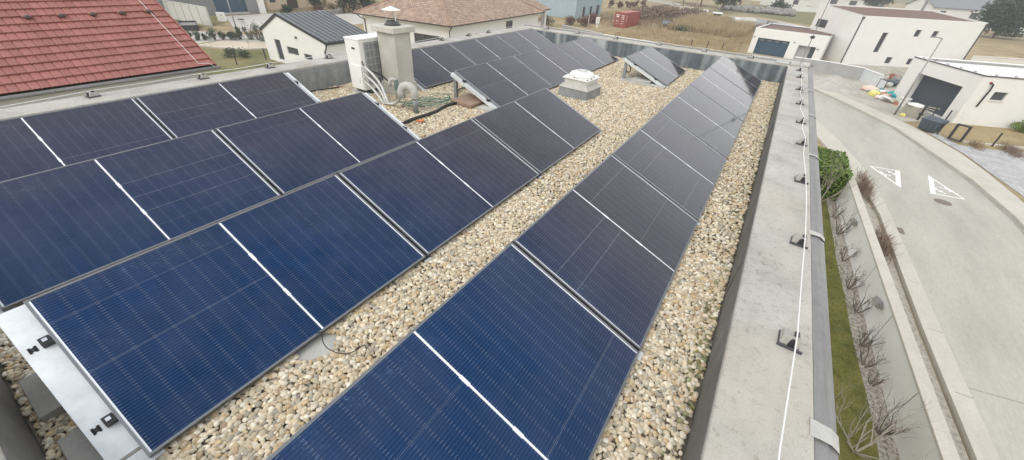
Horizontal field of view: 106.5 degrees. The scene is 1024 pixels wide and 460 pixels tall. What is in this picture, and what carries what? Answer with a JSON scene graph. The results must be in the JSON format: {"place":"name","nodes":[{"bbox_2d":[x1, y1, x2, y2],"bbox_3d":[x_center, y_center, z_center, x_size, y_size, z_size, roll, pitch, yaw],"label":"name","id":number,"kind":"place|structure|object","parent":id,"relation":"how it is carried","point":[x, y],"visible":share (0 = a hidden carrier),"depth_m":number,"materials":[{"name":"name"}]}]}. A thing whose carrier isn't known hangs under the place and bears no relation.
{"place":"outdoors","nodes":[
{"label":"outdoors","id":0,"kind":"place"},
{"bbox_2d":[174,17,224,27],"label":"green bank","id":1,"kind":"structure","parent":0,"point":[214,21],"depth_m":53.47,"materials":[{"name":"green plant"}]},
{"bbox_2d":[177,21,199,30],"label":"garden cover","id":2,"kind":"object","parent":1,"relation":"on","point":[188,25],"visible":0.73,"depth_m":47.82,"materials":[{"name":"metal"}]},
{"bbox_2d":[187,31,264,43],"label":"pale path","id":3,"kind":"structure","parent":0,"point":[244,37],"depth_m":44.52,"materials":[{"name":"concrete"}]},
{"bbox_2d":[198,40,266,48],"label":"sand bed","id":4,"kind":"object","parent":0,"point":[231,44],"visible":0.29,"depth_m":42.30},
{"bbox_2d":[198,48,284,75],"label":"neighbour lawn","id":5,"kind":"structure","parent":0,"point":[252,59],"depth_m":36.49,"materials":[{"name":"green plant"}]},
{"bbox_2d":[0,0,220,107],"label":"red roof house","id":6,"kind":"structure","parent":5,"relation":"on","point":[51,48],"depth_m":9.89,"materials":[{"name":"tile"}]},
{"bbox_2d":[263,0,322,9],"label":"beige house","id":7,"kind":"structure","parent":0,"point":[273,4],"depth_m":68.88,"materials":[{"name":"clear paint"}]},
{"bbox_2d":[225,13,362,31],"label":"concrete yard","id":8,"kind":"structure","parent":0,"point":[260,19],"depth_m":59.02,"materials":[{"name":"concrete"}]},
{"bbox_2d":[0,56,779,459],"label":"roof gravel","id":9,"kind":"structure","parent":0,"point":[606,110],"depth_m":2.60,"materials":[{"name":"gravel"}]},
{"bbox_2d":[18,372,65,422],"bbox_3d":[-2.307,0.779,2.020,0.350,0.046,0.335,22,39,25],"label":"paving slab","id":10,"kind":"object","parent":9,"relation":"on","point":[46,405],"depth_m":1.90,"materials":[{"name":"grey concrete"}]},
{"bbox_2d":[0,304,164,459],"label":"panel support","id":11,"kind":"object","parent":9,"relation":"on","point":[91,414],"visible":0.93,"depth_m":1.77,"materials":[{"name":"metal"}]},
{"bbox_2d":[0,98,173,181],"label":"solar panel","id":12,"kind":"object","parent":9,"relation":"on","point":[33,144],"visible":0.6,"depth_m":3.83,"materials":[{"name":"blue glass"}]},
{"bbox_2d":[57,428,141,459],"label":"paving slab","id":13,"kind":"object","parent":9,"relation":"on","point":[76,444],"depth_m":1.72,"materials":[{"name":"grey concrete"}]},
{"bbox_2d":[0,129,280,311],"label":"solar panel","id":14,"kind":"object","parent":9,"relation":"on","point":[62,225],"visible":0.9,"depth_m":2.94,"materials":[{"name":"blue glass"}]},
{"bbox_2d":[23,174,425,457],"bbox_3d":[-1.535,0.287,2.420,1.030,0.036,1.767,41,45,9],"label":"solar panel","id":15,"kind":"object","parent":9,"relation":"on","point":[163,346],"visible":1,"depth_m":2.18,"materials":[{"name":"blue glass"}]},
{"bbox_2d":[135,72,318,137],"bbox_3d":[-3.462,-1.585,4.928,1.030,0.036,1.767,41,45,9],"label":"solar panel","id":16,"kind":"object","parent":9,"relation":"on","point":[183,112],"visible":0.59,"depth_m":4.82,"materials":[{"name":"blue glass"}]},
{"bbox_2d":[215,92,417,194],"bbox_3d":[-2.058,-1.061,4.303,1.030,0.036,1.767,41,45,9],"label":"solar panel","id":17,"kind":"object","parent":9,"relation":"on","point":[286,152],"visible":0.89,"depth_m":4.15,"materials":[{"name":"blue glass"}]},
{"bbox_2d":[350,87,381,94],"bbox_3d":[-2.376,-2.474,6.700,0.440,0.026,0.760,22,39,25],"label":"paving slab","id":18,"kind":"object","parent":9,"relation":"on","point":[358,90],"depth_m":6.50,"materials":[{"name":"concrete"}]},
{"bbox_2d":[343,32,382,92],"bbox_3d":[-2.361,-2.815,6.439,0.390,0.831,0.716,22,39,25],"label":"air conditioner","id":19,"kind":"object","parent":18,"relation":"on","point":[364,48],"visible":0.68,"depth_m":6.18,"materials":[{"name":"white paint"}]},
{"bbox_2d":[364,93,420,139],"bbox_3d":[-1.574,-1.441,4.959,1.004,0.460,0.130,22,39,25],"label":"panel support","id":20,"kind":"object","parent":9,"relation":"on","point":[391,115],"visible":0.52,"depth_m":4.97,"materials":[{"name":"metal"}]},
{"bbox_2d":[397,82,418,113],"bbox_3d":[-1.540,-1.967,5.689,0.325,0.466,0.120,11,36,11],"label":"gooseneck vent","id":21,"kind":"object","parent":9,"relation":"on","point":[409,86],"visible":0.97,"depth_m":5.60,"materials":[{"name":"plastic"}]},
{"bbox_2d":[402,102,456,124],"bbox_3d":[-1.096,-1.864,5.904,0.162,0.059,1.789,24,40,27],"label":"drain hose","id":22,"kind":"object","parent":9,"relation":"on","point":[427,114],"visible":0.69,"depth_m":5.68,"materials":[{"name":"black plastic"}]},
{"bbox_2d":[338,118,539,256],"bbox_3d":[-0.564,-0.533,3.679,1.030,0.036,1.767,41,45,9],"label":"solar panel","id":23,"kind":"object","parent":9,"relation":"on","point":[429,195],"visible":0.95,"depth_m":3.50,"materials":[{"name":"blue glass"}]},
{"bbox_2d":[411,43,475,88],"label":"solar panel","id":24,"kind":"object","parent":9,"relation":"on","point":[434,66],"visible":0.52,"depth_m":7.44,"materials":[{"name":"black glass"}]},
{"bbox_2d":[266,242,638,459],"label":"solar panel","id":25,"kind":"object","parent":9,"relation":"on","point":[511,351],"visible":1,"depth_m":1.84,"materials":[{"name":"glass"}]},
{"bbox_2d":[450,94,484,107],"bbox_3d":[-0.690,-2.129,6.292,0.450,0.050,0.460,26,41,28],"label":"paving slab","id":26,"kind":"object","parent":9,"relation":"on","point":[469,100],"depth_m":6.20,"materials":[{"name":"brown concrete"}]},
{"bbox_2d":[450,72,497,107],"bbox_3d":[-0.564,-2.212,6.151,1.004,0.460,0.105,22,39,25],"label":"panel support","id":27,"kind":"object","parent":9,"relation":"on","point":[456,79],"visible":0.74,"depth_m":6.15,"materials":[{"name":"metal"}]},
{"bbox_2d":[454,56,553,106],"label":"solar panel","id":28,"kind":"object","parent":9,"relation":"on","point":[501,82],"visible":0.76,"depth_m":6.64,"materials":[{"name":"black glass"}]},
{"bbox_2d":[514,45,589,87],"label":"solar panel","id":29,"kind":"object","parent":9,"relation":"on","point":[552,65],"visible":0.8,"depth_m":7.89,"materials":[{"name":"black glass"}]},
{"bbox_2d":[512,154,697,350],"bbox_3d":[0.869,0.004,3.038,1.030,0.036,1.767,41,45,9],"label":"solar panel","id":30,"kind":"object","parent":9,"relation":"on","point":[607,239],"visible":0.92,"depth_m":2.83,"materials":[{"name":"blue glass"}]},
{"bbox_2d":[619,76,669,88],"bbox_3d":[2.793,-3.124,8.074,0.960,0.032,0.460,22,39,25],"label":"paving slab","id":31,"kind":"object","parent":9,"relation":"on","point":[629,78],"depth_m":7.96,"materials":[{"name":"concrete"}]},
{"bbox_2d":[622,58,666,87],"bbox_3d":[2.772,-3.256,7.941,1.004,0.460,0.105,22,39,25],"label":"panel support","id":32,"kind":"object","parent":31,"relation":"on","point":[644,73],"visible":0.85,"depth_m":7.94,"materials":[{"name":"metal"}]},
{"bbox_2d":[612,110,726,220],"bbox_3d":[1.840,-0.816,4.297,1.030,0.036,1.767,41,45,9],"label":"solar panel","id":33,"kind":"object","parent":9,"relation":"on","point":[678,164],"visible":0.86,"depth_m":4.15,"materials":[{"name":"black glass"}]},
{"bbox_2d":[661,85,742,157],"bbox_3d":[2.811,-1.636,5.556,1.030,0.036,1.767,41,45,9],"label":"solar panel","id":34,"kind":"object","parent":9,"relation":"on","point":[704,118],"visible":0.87,"depth_m":5.44,"materials":[{"name":"black glass"}]},
{"bbox_2d":[690,67,753,120],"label":"solar panel","id":35,"kind":"object","parent":9,"relation":"on","point":[723,92],"visible":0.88,"depth_m":6.72,"materials":[{"name":"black glass"}]},
{"bbox_2d":[198,0,1023,459],"bbox_3d":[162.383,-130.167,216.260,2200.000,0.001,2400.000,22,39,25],"label":"ground","id":36,"kind":"structure","parent":0,"point":[996,46],"depth_m":72.35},
{"bbox_2d":[162,0,212,25],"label":"panel wall","id":37,"kind":"structure","parent":36,"relation":"on","point":[186,12],"depth_m":51.95,"materials":[{"name":"metal"}]},
{"bbox_2d":[156,0,266,15],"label":"grey house","id":38,"kind":"structure","parent":36,"relation":"on","point":[239,7],"depth_m":59.91,"materials":[{"name":"paint"}]},
{"bbox_2d":[213,0,246,11],"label":"garage door","id":39,"kind":"structure","parent":38,"relation":"in","point":[220,5],"depth_m":59.95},
{"bbox_2d":[260,10,367,62],"bbox_3d":[-18.389,-18.049,36.096,9.790,4.270,5.130,22,39,25],"label":"white annex","id":40,"kind":"object","parent":36,"relation":"on","point":[291,36],"visible":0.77,"depth_m":34.40,"materials":[{"name":"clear paint"}]},
{"bbox_2d":[335,0,359,12],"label":"evergreen bush","id":41,"kind":"object","parent":36,"relation":"on","point":[342,5],"visible":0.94,"depth_m":69.55,"materials":[{"name":"green plant"}]},
{"bbox_2d":[0,25,839,459],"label":"flat roof house","id":42,"kind":"structure","parent":36,"relation":"on","point":[740,401],"depth_m":2.30,"materials":[{"name":"concrete"}]},
{"bbox_2d":[1,24,529,106],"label":"lightning wire","id":43,"kind":"object","parent":42,"relation":"on","point":[202,73],"visible":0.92,"depth_m":5.12,"materials":[{"name":"metal"}]},
{"bbox_2d":[294,333,336,362],"bbox_3d":[-1.165,0.699,2.292,0.253,0.012,0.260,22,39,25],"label":"mortar patch","id":44,"kind":"object","parent":42,"relation":"on","point":[314,348],"visible":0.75,"depth_m":2.28,"materials":[{"name":"concrete"}]},
{"bbox_2d":[370,23,416,94],"bbox_3d":[-1.921,-2.823,6.357,0.510,1.048,0.470,22,39,25],"label":"chimney","id":45,"kind":"object","parent":42,"relation":"on","point":[394,45],"visible":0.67,"depth_m":6.18,"materials":[{"name":"paint"}]},
{"bbox_2d":[381,6,400,25],"bbox_3d":[-1.888,-3.359,5.983,0.280,0.258,0.280,22,39,25],"label":"chimney cowl","id":46,"kind":"object","parent":45,"relation":"on","point":[393,22],"visible":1,"depth_m":5.95,"materials":[{"name":"grey metal"}]},
{"bbox_2d":[558,69,601,100],"bbox_3d":[1.251,-2.670,6.944,0.584,0.448,0.584,25,40,28],"label":"roof skylight","id":47,"kind":"object","parent":42,"relation":"on","point":[582,84],"visible":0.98,"depth_m":6.78,"materials":[{"name":"grey plastic"}]},
{"bbox_2d":[776,328,802,354],"bbox_3d":[1.447,0.558,1.972,0.114,0.066,0.120,24,40,27],"label":"wire holder","id":48,"kind":"object","parent":42,"relation":"on","point":[786,339],"visible":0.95,"depth_m":1.96,"materials":[{"name":"grey plastic"}]},
{"bbox_2d":[778,64,806,459],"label":"lightning wire","id":49,"kind":"object","parent":42,"relation":"on","point":[782,432],"visible":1,"depth_m":2.00,"materials":[{"name":"metal"}]},
{"bbox_2d":[789,233,807,248],"bbox_3d":[2.069,0.064,2.733,0.114,0.066,0.120,26,41,29],"label":"wire holder","id":50,"kind":"object","parent":42,"relation":"on","point":[797,239],"visible":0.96,"depth_m":2.72,"materials":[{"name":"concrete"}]},
{"bbox_2d":[352,0,550,43],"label":"hip roof bungalow","id":51,"kind":"object","parent":36,"relation":"on","point":[431,19],"visible":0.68,"depth_m":47.52,"materials":[{"name":"beige paint"}]},
{"bbox_2d":[414,33,439,42],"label":"window","id":52,"kind":"structure","parent":51,"relation":"in","point":[418,37],"depth_m":46.11,"materials":[{"name":"grey glass"}]},
{"bbox_2d":[536,0,601,18],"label":"blue building","id":53,"kind":"structure","parent":36,"relation":"on","point":[565,8],"depth_m":81.00,"materials":[{"name":"paint"}]},
{"bbox_2d":[613,10,640,27],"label":"shipping container","id":54,"kind":"object","parent":36,"relation":"on","point":[626,19],"visible":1,"depth_m":71.91,"materials":[{"name":"metal"}]},
{"bbox_2d":[627,7,659,18],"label":"thicket","id":55,"kind":"object","parent":36,"relation":"on","point":[649,12],"visible":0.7,"depth_m":84.42,"materials":[{"name":"brown plant"}]},
{"bbox_2d":[560,7,754,53],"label":"field grass","id":56,"kind":"structure","parent":36,"relation":"on","point":[672,40],"depth_m":64.26,"materials":[{"name":"plant"}]},
{"bbox_2d":[633,3,681,18],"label":"thicket","id":57,"kind":"object","parent":36,"relation":"on","point":[663,10],"visible":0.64,"depth_m":87.48,"materials":[{"name":"brown plant"}]},
{"bbox_2d":[598,6,766,32],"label":"field stems","id":58,"kind":"object","parent":36,"relation":"on","point":[656,19],"visible":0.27,"depth_m":80.03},
{"bbox_2d":[665,5,709,16],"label":"thicket","id":59,"kind":"object","parent":36,"relation":"on","point":[690,11],"visible":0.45,"depth_m":92.05,"materials":[{"name":"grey plant"}]},
{"bbox_2d":[668,12,756,37],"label":"reeds","id":60,"kind":"object","parent":36,"relation":"on","point":[711,24],"visible":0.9,"depth_m":72.39,"materials":[{"name":"beige plant"}]},
{"bbox_2d":[747,23,833,59],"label":"garage wing","id":61,"kind":"structure","parent":36,"relation":"on","point":[784,41],"depth_m":52.97,"materials":[{"name":"paint"}]},
{"bbox_2d":[753,38,789,56],"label":"garage door","id":62,"kind":"structure","parent":61,"relation":"in","point":[764,46],"depth_m":54.12,"materials":[{"name":"metal"}]},
{"bbox_2d":[789,6,818,11],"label":"white fence wall","id":63,"kind":"structure","parent":36,"relation":"on","point":[805,9],"depth_m":135.56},
{"bbox_2d":[793,56,864,79],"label":"wall","id":64,"kind":"structure","parent":36,"relation":"on","point":[840,69],"depth_m":44.93,"materials":[{"name":"grey concrete"}]},
{"bbox_2d":[836,176,959,459],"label":"garden wall","id":65,"kind":"structure","parent":36,"relation":"on","point":[907,367],"depth_m":10.45,"materials":[{"name":"concrete"}]},
{"bbox_2d":[810,3,988,66],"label":"white house","id":66,"kind":"structure","parent":36,"relation":"on","point":[881,36],"depth_m":50.91,"materials":[{"name":"paint"}]},
{"bbox_2d":[817,135,983,459],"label":"kerb","id":67,"kind":"structure","parent":36,"relation":"on","point":[969,441],"depth_m":11.28,"materials":[{"name":"concrete"}]},
{"bbox_2d":[894,56,1023,128],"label":"garage building","id":68,"kind":"structure","parent":36,"relation":"on","point":[979,93],"depth_m":31.25,"materials":[{"name":"paint"}]},
{"bbox_2d":[910,75,962,115],"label":"garage door","id":69,"kind":"structure","parent":68,"relation":"in","point":[931,92],"depth_m":33.67,"materials":[{"name":"metal"}]},
{"bbox_2d":[971,55,1023,64],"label":"boundary wall","id":70,"kind":"structure","parent":36,"relation":"on","point":[999,59],"depth_m":49.41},
{"bbox_2d":[971,0,1023,37],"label":"evergreen tree","id":71,"kind":"object","parent":36,"relation":"on","point":[1006,17],"visible":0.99,"depth_m":89.26,"materials":[{"name":"green plant"}]},
{"bbox_2d":[715,3,816,24],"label":"green field","id":72,"kind":"structure","parent":0,"point":[804,17],"depth_m":113.84,"materials":[{"name":"green plant"}]},
{"bbox_2d":[718,4,795,16],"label":"rock bank","id":73,"kind":"object","parent":72,"relation":"on","point":[769,10],"visible":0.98,"depth_m":118.56,"materials":[{"name":"grey stone"}]},
{"bbox_2d":[760,0,808,5],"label":"village house","id":74,"kind":"structure","parent":72,"relation":"on","point":[791,2],"depth_m":152.04,"materials":[{"name":"white paint"}]},
{"bbox_2d":[727,17,807,28],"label":"pond","id":75,"kind":"structure","parent":0,"point":[762,20],"depth_m":97.43,"materials":[{"name":"grey liquid"}]},
{"bbox_2d":[807,0,867,6],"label":"village house","id":76,"kind":"structure","parent":0,"point":[815,3],"depth_m":163.55,"materials":[{"name":"white paint"}]},
{"bbox_2d":[821,198,878,459],"bbox_3d":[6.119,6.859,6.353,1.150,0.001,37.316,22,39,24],"label":"lawn","id":77,"kind":"structure","parent":0,"point":[855,398],"depth_m":10.73,"materials":[{"name":"plant"}]},
{"bbox_2d":[818,131,885,201],"bbox_3d":[15.377,-3.054,17.963,2.389,3.901,4.028,-16,39,-26],"label":"bare shrub","id":78,"kind":"object","parent":77,"relation":"on","point":[827,181],"visible":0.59,"depth_m":18.16,"materials":[{"name":"brown plant"}]},
{"bbox_2d":[834,373,947,459],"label":"bare shrub","id":79,"kind":"object","parent":77,"relation":"on","point":[848,436],"visible":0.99,"depth_m":8.69,"materials":[{"name":"brown plant"}]},
{"bbox_2d":[752,54,949,122],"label":"dirt yard","id":80,"kind":"structure","parent":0,"point":[886,107],"depth_m":37.70,"materials":[{"name":"soil"}]},
{"bbox_2d":[813,75,858,94],"bbox_3d":[34.105,-15.806,40.416,4.811,1.034,10.944,18,38,20],"label":"sand heap","id":81,"kind":"object","parent":80,"relation":"on","point":[838,84],"visible":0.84,"depth_m":38.98,"materials":[{"name":"sand"}]},
{"bbox_2d":[859,68,883,85],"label":"metal hoarding","id":82,"kind":"object","parent":80,"relation":"on","point":[870,77],"visible":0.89,"depth_m":41.89,"materials":[{"name":"metal"}]},
{"bbox_2d":[893,36,942,114],"bbox_3d":[32.384,-12.315,30.903,0.909,5.970,0.296,13,36,13],"label":"street lamp","id":83,"kind":"object","parent":80,"relation":"on","point":[901,103],"visible":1,"depth_m":30.84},
{"bbox_2d":[827,199,899,459],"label":"planting bed","id":84,"kind":"object","parent":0,"point":[887,448],"visible":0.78,"depth_m":11.58,"materials":[{"name":"gravel"}]},
{"bbox_2d":[845,263,870,289],"bbox_3d":[12.126,1.684,13.274,1.078,1.172,0.792,-18,40,-28],"label":"bare shrub","id":85,"kind":"object","parent":84,"relation":"on","point":[852,285],"visible":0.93,"depth_m":13.42,"materials":[{"name":"brown plant"}]},
{"bbox_2d":[855,336,892,366],"bbox_3d":[10.114,3.456,10.744,0.774,0.960,0.883,22,39,25],"label":"bare shrub","id":86,"kind":"object","parent":84,"relation":"on","point":[868,347],"visible":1,"depth_m":10.80,"materials":[{"name":"brown plant"}]},
{"bbox_2d":[853,316,909,346],"bbox_3d":[10.638,2.949,11.221,1.052,1.295,0.662,22,39,25],"label":"bare shrub","id":87,"kind":"object","parent":84,"relation":"on","point":[865,339],"visible":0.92,"depth_m":11.30,"materials":[{"name":"brown plant"}]},
{"bbox_2d":[865,374,923,435],"bbox_3d":[8.893,4.282,9.008,0.902,1.473,1.212,-3,35,-9],"label":"bare shrub","id":88,"kind":"object","parent":84,"relation":"on","point":[889,432],"visible":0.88,"depth_m":9.12,"materials":[{"name":"brown plant"}]},
{"bbox_2d":[816,120,999,459],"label":"pavement","id":89,"kind":"structure","parent":0,"point":[986,447],"depth_m":12.23,"materials":[{"name":"beige concrete"}]},
{"bbox_2d":[900,103,923,117],"bbox_3d":[33.998,-10.133,32.399,0.900,0.850,1.140,7,35,6],"label":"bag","id":90,"kind":"object","parent":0,"point":[908,110],"visible":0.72,"depth_m":32.13,"materials":[{"name":"plastic"}]},
{"bbox_2d":[859,189,968,459],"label":"planting strip","id":91,"kind":"object","parent":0,"point":[958,443],"visible":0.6,"depth_m":11.37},
{"bbox_2d":[856,166,881,208],"bbox_3d":[18.735,-2.461,20.197,1.123,0.605,5.316,22,39,25],"label":"dry shrub","id":92,"kind":"object","parent":91,"relation":"on","point":[864,190],"visible":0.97,"depth_m":19.91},
{"bbox_2d":[875,221,902,264],"bbox_3d":[15.383,0.520,15.685,0.968,0.549,3.714,22,39,25],"label":"dry shrub","id":93,"kind":"object","parent":91,"relation":"on","point":[883,239],"visible":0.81,"depth_m":15.55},
{"bbox_2d":[814,91,1023,459],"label":"road","id":94,"kind":"structure","parent":0,"point":[966,256],"depth_m":15.63,"materials":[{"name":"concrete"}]},
{"bbox_2d":[814,90,1023,233],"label":"road gutter","id":95,"kind":"object","parent":94,"relation":"on","point":[1014,221],"visible":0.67,"depth_m":22.37,"materials":[{"name":"concrete"}]},
{"bbox_2d":[928,175,965,199],"bbox_3d":[23.807,-2.407,21.171,1.480,0.010,3.050,22,39,25],"label":"road marking","id":96,"kind":"object","parent":94,"relation":"on","point":[932,186],"visible":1,"depth_m":20.91,"materials":[{"name":"white paint"}]},
{"bbox_2d":[814,86,1023,227],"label":"pavement","id":97,"kind":"structure","parent":0,"point":[1003,197],"depth_m":24.42,"materials":[{"name":"beige concrete"}]},
{"bbox_2d":[905,0,999,18],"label":"village house","id":98,"kind":"structure","parent":0,"point":[963,8],"depth_m":125.82,"materials":[{"name":"white paint"}]},
{"bbox_2d":[927,132,1023,195],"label":"paved yard","id":99,"kind":"structure","parent":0,"point":[1003,166],"depth_m":24.64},
{"bbox_2d":[918,116,949,131],"bbox_3d":[31.897,-8.033,28.994,0.920,0.896,1.280,-7,36,-14],"label":"storage bin","id":100,"kind":"object","parent":99,"relation":"on","point":[931,123],"visible":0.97,"depth_m":28.79,"materials":[{"name":"grey plastic"}]},
{"bbox_2d":[940,123,1023,152],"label":"dry lawn","id":101,"kind":"structure","parent":0,"point":[987,134],"depth_m":29.23,"materials":[{"name":"plant"}]},
{"bbox_2d":[947,123,972,141],"bbox_3d":[31.943,-6.939,27.254,0.240,1.100,0.780,-11,37,-20],"label":"gate frame","id":102,"kind":"object","parent":101,"relation":"on","point":[963,136],"visible":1,"depth_m":27.20,"materials":[{"name":"metal"}]},
{"bbox_2d":[992,140,1023,160],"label":"dry planting","id":103,"kind":"object","parent":101,"relation":"on","point":[1013,150],"visible":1,"depth_m":26.17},
{"label":"lawn","id":104,"kind":"structure","parent":0,"visible":0},
{"bbox_2d":[818,146,853,200],"bbox_3d":[16.440,-3.034,20.153,1.739,1.799,3.703,21,39,24],"label":"clipped hedge","id":105,"kind":"object","parent":104,"relation":"on","point":[825,157],"visible":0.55,"depth_m":19.07,"materials":[{"name":"green plant"}]},
{"bbox_3d":[5.215,-3.638,8.702,1.004,0.460,0.074,22,39,25],"label":"panel support","id":106,"kind":"object","parent":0,"visible":0},
{"bbox_2d":[710,55,760,96],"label":"solar panel","id":107,"kind":"object","parent":106,"relation":"on","point":[746,81],"visible":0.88,"depth_m":8.00,"materials":[{"name":"black glass"}]},
{"bbox_3d":[0.869,-1.715,5.566,1.004,0.460,0.074,22,39,25],"label":"panel support","id":108,"kind":"object","parent":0,"visible":0},
{"bbox_2d":[472,88,600,174],"bbox_3d":[0.407,-1.353,4.938,1.030,0.036,1.767,41,45,9],"label":"solar panel","id":109,"kind":"object","parent":108,"relation":"on","point":[542,131],"visible":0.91,"depth_m":4.80,"materials":[{"name":"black glass"}]},
{"bbox_3d":[2.325,-4.651,9.897,1.004,0.460,0.074,22,39,25],"label":"panel support","id":110,"kind":"object","parent":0,"visible":0},
{"bbox_2d":[556,37,618,71],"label":"solar panel","id":111,"kind":"object","parent":110,"relation":"on","point":[589,54],"visible":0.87,"depth_m":9.19,"materials":[{"name":"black glass"}]},
{"bbox_3d":[-0.963,-3.629,8.144,1.004,0.460,0.080,22,39,25],"label":"panel support","id":112,"kind":"object","parent":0,"visible":0},
{"bbox_2d":[450,35,520,64],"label":"solar panel","id":113,"kind":"object","parent":112,"relation":"on","point":[477,51],"visible":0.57,"depth_m":8.69,"materials":[{"name":"black glass"}]},
{"bbox_3d":[0.960,-5.253,10.636,1.004,0.460,0.074,22,39,25],"label":"panel support","id":114,"kind":"object","parent":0,"visible":0},
{"bbox_2d":[497,29,554,53],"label":"solar panel","id":115,"kind":"object","parent":114,"relation":"on","point":[524,41],"visible":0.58,"depth_m":9.96,"materials":[{"name":"grey glass"}]},
{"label":"panel support","id":116,"kind":"object","parent":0,"visible":0},
{"bbox_2d":[626,46,685,85],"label":"solar panel","id":117,"kind":"object","parent":116,"relation":"on","point":[659,66],"visible":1,"depth_m":8.42,"materials":[{"name":"grey glass"}]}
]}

